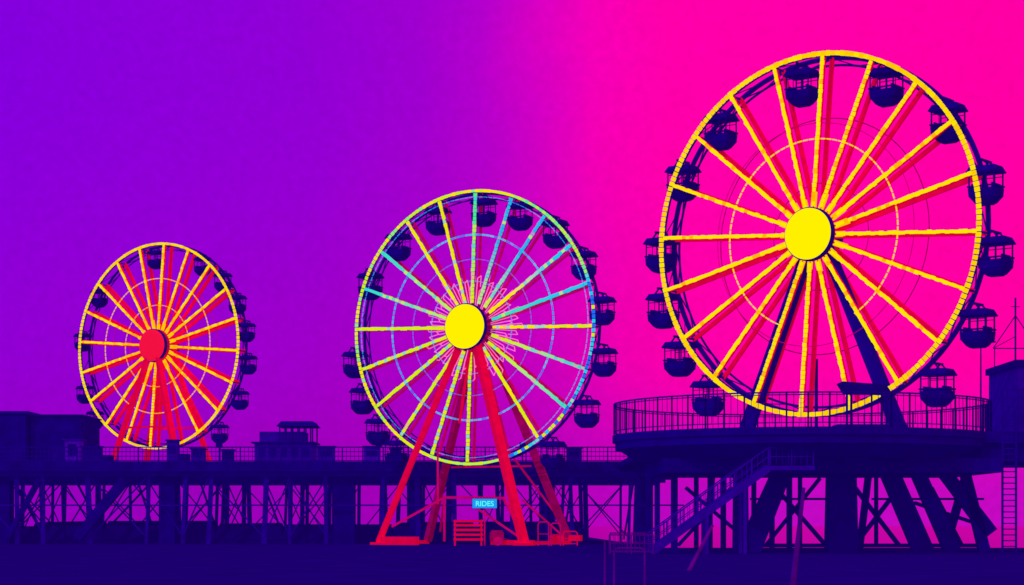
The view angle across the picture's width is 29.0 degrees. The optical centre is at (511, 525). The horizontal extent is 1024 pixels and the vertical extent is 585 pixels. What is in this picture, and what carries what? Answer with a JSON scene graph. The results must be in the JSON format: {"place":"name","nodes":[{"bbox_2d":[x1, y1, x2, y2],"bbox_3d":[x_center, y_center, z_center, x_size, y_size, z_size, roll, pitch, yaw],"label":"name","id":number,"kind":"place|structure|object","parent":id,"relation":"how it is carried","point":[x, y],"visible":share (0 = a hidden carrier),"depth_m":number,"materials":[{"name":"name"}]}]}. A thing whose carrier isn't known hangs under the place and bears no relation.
{"place":"outdoors","nodes":[
{"label":"outdoors","id":0,"kind":"place"},
{"bbox_2d":[0,526,1023,584],"bbox_3d":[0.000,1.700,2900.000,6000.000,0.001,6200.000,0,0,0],"label":"ground","id":1,"kind":"structure","parent":0,"point":[251,564],"depth_m":84.49,"materials":[{"name":"blue"}]},
{"bbox_2d":[14,521,587,543],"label":"rock bank","id":2,"kind":"object","parent":1,"relation":"on","point":[119,532],"visible":0.49,"depth_m":189.04,"materials":[{"name":"stone"}]},
{"bbox_2d":[0,442,791,546],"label":"pier","id":3,"kind":"structure","parent":1,"relation":"on","point":[338,480],"depth_m":184.61,"materials":[{"name":"blue metal"}]},
{"bbox_2d":[0,411,37,459],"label":"pier hall","id":4,"kind":"structure","parent":3,"relation":"on","point":[15,428],"depth_m":198.00,"materials":[{"name":"blue"}]},
{"bbox_2d":[28,414,101,459],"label":"pier hall","id":5,"kind":"structure","parent":3,"relation":"on","point":[52,430],"depth_m":199.00,"materials":[{"name":"blue"}]},
{"bbox_2d":[53,446,63,459],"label":"door","id":6,"kind":"structure","parent":5,"relation":"in","point":[54,449],"depth_m":198.93,"materials":[{"name":"blue metal"}]},
{"bbox_2d":[62,439,85,459],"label":"ticket booth","id":7,"kind":"object","parent":3,"relation":"on","point":[74,442],"visible":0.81,"depth_m":190.00,"materials":[{"name":"blue"}]},
{"bbox_2d":[68,444,75,454],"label":"windows","id":8,"kind":"structure","parent":7,"relation":"in","point":[69,445],"depth_m":189.95,"materials":[{"name":"blue glass"}]},
{"bbox_2d":[80,446,103,459],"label":"kiosk","id":9,"kind":"object","parent":3,"relation":"on","point":[91,453],"visible":0.48,"depth_m":187.00,"materials":[{"name":"blue metal"}]},
{"bbox_2d":[73,242,257,459],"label":"ferris wheel","id":10,"kind":"object","parent":3,"relation":"on","point":[159,346],"visible":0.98,"depth_m":214.81,"materials":[{"name":"red metal"}]},
{"bbox_2d":[165,439,180,459],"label":"kiosk","id":11,"kind":"object","parent":3,"relation":"on","point":[173,442],"visible":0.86,"depth_m":187.00,"materials":[{"name":"blue"}]},
{"bbox_2d":[189,448,206,459],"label":"kiosk","id":12,"kind":"object","parent":3,"relation":"on","point":[197,453],"visible":0.5,"depth_m":187.00,"materials":[{"name":"blue"}]},
{"bbox_2d":[221,449,235,459],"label":"kiosk","id":13,"kind":"object","parent":3,"relation":"on","point":[227,454],"visible":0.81,"depth_m":187.00,"materials":[{"name":"blue metal"}]},
{"bbox_2d":[251,421,320,459],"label":"pavilion","id":14,"kind":"structure","parent":3,"relation":"on","point":[292,438],"depth_m":190.13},
{"bbox_2d":[259,448,308,455],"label":"windows","id":15,"kind":"structure","parent":14,"relation":"in","point":[262,449],"depth_m":189.91,"materials":[{"name":"blue glass"}]},
{"bbox_2d":[316,446,336,459],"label":"kiosk","id":16,"kind":"object","parent":3,"relation":"on","point":[327,453],"visible":0.62,"depth_m":187.00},
{"bbox_2d":[362,446,380,459],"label":"kiosk","id":17,"kind":"object","parent":3,"relation":"on","point":[370,453],"visible":0.59,"depth_m":187.00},
{"bbox_2d":[565,448,582,459],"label":"kiosk","id":18,"kind":"object","parent":3,"relation":"on","point":[574,453],"visible":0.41,"depth_m":187.00,"materials":[{"name":"blue"}]},
{"bbox_2d":[454,520,482,545],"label":"slatted barrier","id":19,"kind":"object","parent":1,"relation":"on","point":[468,539],"visible":1,"depth_m":168.00,"materials":[{"name":"metal"}]},
{"bbox_2d":[341,189,617,545],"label":"ferris wheel","id":20,"kind":"object","parent":1,"relation":"on","point":[469,327],"visible":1,"depth_m":174.95,"materials":[{"name":"blue metal"}]},
{"bbox_2d":[472,494,496,544],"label":"led sign","id":21,"kind":"object","parent":1,"relation":"on","point":[484,503],"visible":1,"depth_m":169.95,"materials":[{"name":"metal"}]},
{"bbox_2d":[490,530,508,545],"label":"portable generator","id":22,"kind":"object","parent":1,"relation":"on","point":[497,537],"visible":1,"depth_m":169.00,"materials":[{"name":"red metal"}]},
{"bbox_2d":[538,521,548,545],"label":"crowd barrier","id":23,"kind":"object","parent":1,"relation":"on","point":[538,531],"visible":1,"depth_m":166.96,"materials":[{"name":"metal"}]},
{"bbox_2d":[550,523,560,545],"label":"crowd barrier","id":24,"kind":"object","parent":1,"relation":"on","point":[551,534],"visible":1,"depth_m":167.47,"materials":[{"name":"metal"}]},
{"bbox_2d":[563,531,577,544],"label":"crowd barrier","id":25,"kind":"object","parent":1,"relation":"on","point":[570,538],"visible":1,"depth_m":169.96,"materials":[{"name":"metal"}]},
{"bbox_2d":[603,540,605,584],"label":"bollard post","id":26,"kind":"object","parent":1,"relation":"on","point":[604,541],"visible":1,"depth_m":55.97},
{"bbox_2d":[610,532,644,552],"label":"crowd barrier","id":27,"kind":"object","parent":1,"relation":"on","point":[627,537],"visible":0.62,"depth_m":120.96,"materials":[{"name":"purple metal"}]},
{"bbox_2d":[613,547,645,584],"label":"bike rack hoop","id":28,"kind":"object","parent":1,"relation":"on","point":[617,548],"visible":1,"depth_m":54.98,"materials":[{"name":"metal"}]},
{"bbox_2d":[609,534,653,553],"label":"crowd barrier","id":29,"kind":"object","parent":1,"relation":"on","point":[635,543],"visible":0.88,"depth_m":117.96,"materials":[{"name":"purple metal"}]},
{"bbox_2d":[687,524,713,570],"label":"leaning pole","id":30,"kind":"object","parent":1,"relation":"on","point":[692,563],"visible":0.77,"depth_m":76.31,"materials":[{"name":"metal"}]},
{"bbox_2d":[645,447,814,553],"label":"staircase","id":31,"kind":"structure","parent":1,"relation":"on","point":[705,512],"depth_m":118.96,"materials":[{"name":"blue metal"}]},
{"bbox_2d":[790,487,804,584],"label":"leaning pole","id":32,"kind":"object","parent":1,"relation":"on","point":[795,558],"visible":1,"depth_m":56.95,"materials":[{"name":"purple metal"}]},
{"bbox_2d":[612,389,1023,551],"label":"round platform","id":33,"kind":"structure","parent":1,"relation":"on","point":[846,457],"depth_m":124.50,"materials":[{"name":"blue metal"}]},
{"bbox_2d":[643,50,1015,426],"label":"ferris wheel","id":34,"kind":"object","parent":33,"relation":"on","point":[811,234],"visible":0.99,"depth_m":129.79,"materials":[{"name":"yellow metal"}]},
{"bbox_2d":[980,341,995,430],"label":"street lamp","id":35,"kind":"object","parent":33,"relation":"on","point":[981,382],"visible":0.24,"depth_m":130.96,"materials":[{"name":"blue metal"}]},
{"bbox_2d":[1001,415,1016,552],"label":"access ladder","id":36,"kind":"object","parent":1,"relation":"on","point":[1002,485],"visible":1,"depth_m":123.94,"materials":[{"name":"blue metal"}]},
{"bbox_2d":[0,0,1023,525],"label":"sky","id":37,"kind":"structure","parent":0,"point":[281,143],"materials":[{"name":"purple"}]},
{"bbox_2d":[589,526,1023,547],"bbox_3d":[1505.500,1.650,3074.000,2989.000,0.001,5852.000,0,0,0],"label":"sea","id":38,"kind":"structure","parent":0,"point":[965,533],"depth_m":301.07,"materials":[{"name":"liquid"}]},
{"bbox_2d":[989,367,1023,430],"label":"walls","id":39,"kind":"structure","parent":0,"point":[1012,378],"depth_m":135.00,"materials":[{"name":"blue"}]},
{"bbox_2d":[985,360,1023,375],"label":"roof","id":40,"kind":"structure","parent":39,"relation":"on","point":[1005,366],"depth_m":134.75,"materials":[{"name":"blue"}]},
{"bbox_2d":[993,298,1023,368],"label":"signal mast","id":41,"kind":"object","parent":40,"relation":"attached to","point":[1014,337],"visible":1,"depth_m":132.97,"materials":[{"name":"blue metal"}]}
]}

